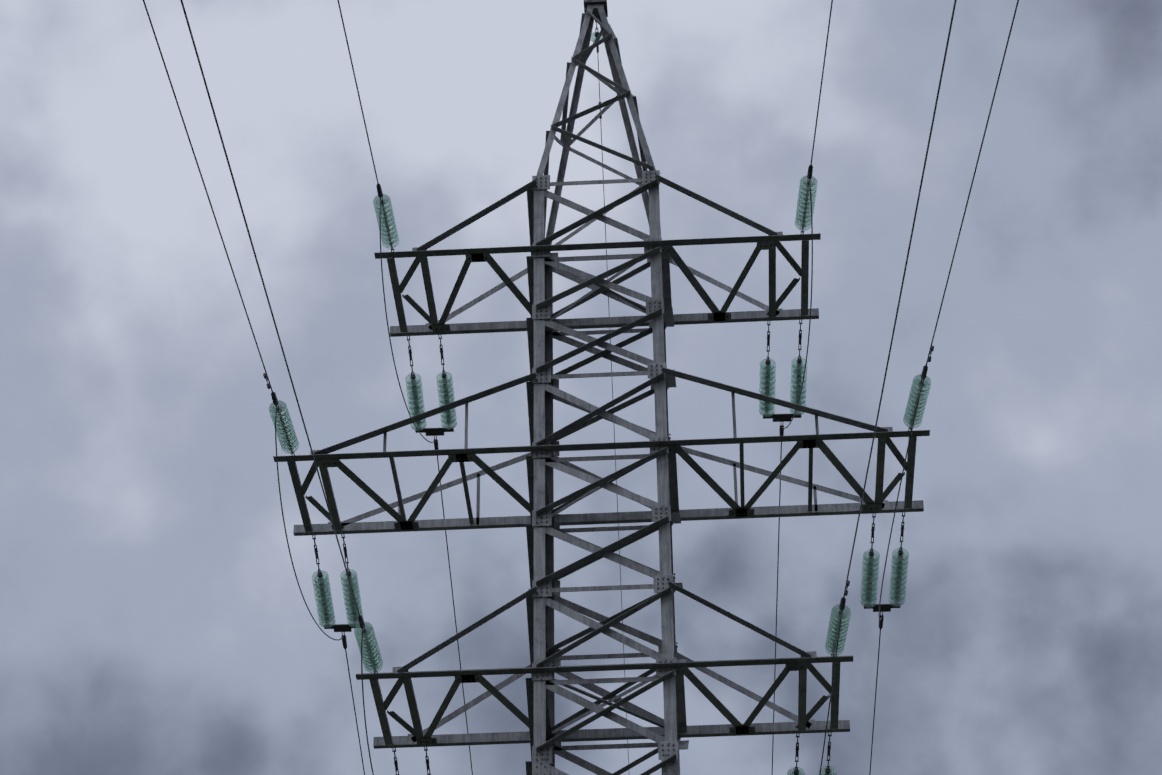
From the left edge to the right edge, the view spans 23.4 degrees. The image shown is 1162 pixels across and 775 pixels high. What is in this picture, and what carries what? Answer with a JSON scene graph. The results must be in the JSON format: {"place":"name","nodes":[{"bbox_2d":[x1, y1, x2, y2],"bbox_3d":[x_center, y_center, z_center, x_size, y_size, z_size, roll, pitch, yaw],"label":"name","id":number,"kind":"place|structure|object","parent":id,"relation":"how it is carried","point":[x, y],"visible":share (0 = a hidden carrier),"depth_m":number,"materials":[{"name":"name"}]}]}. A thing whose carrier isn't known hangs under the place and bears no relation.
{"place":"outdoors","nodes":[
{"label":"outdoors","id":0,"kind":"place"},
{"bbox_2d":[0,0,1161,774],"label":"sky","id":1,"kind":"structure","parent":0,"point":[155,618],"materials":[{"name":"grey"}]},
{"label":"ground","id":2,"kind":"structure","parent":0,"visible":0},
{"bbox_2d":[143,0,1018,774],"bbox_3d":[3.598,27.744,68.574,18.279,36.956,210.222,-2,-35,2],"label":"pylon","id":3,"kind":"object","parent":2,"relation":"on","point":[543,522],"visible":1,"depth_m":45.15,"materials":[{"name":"metal"}]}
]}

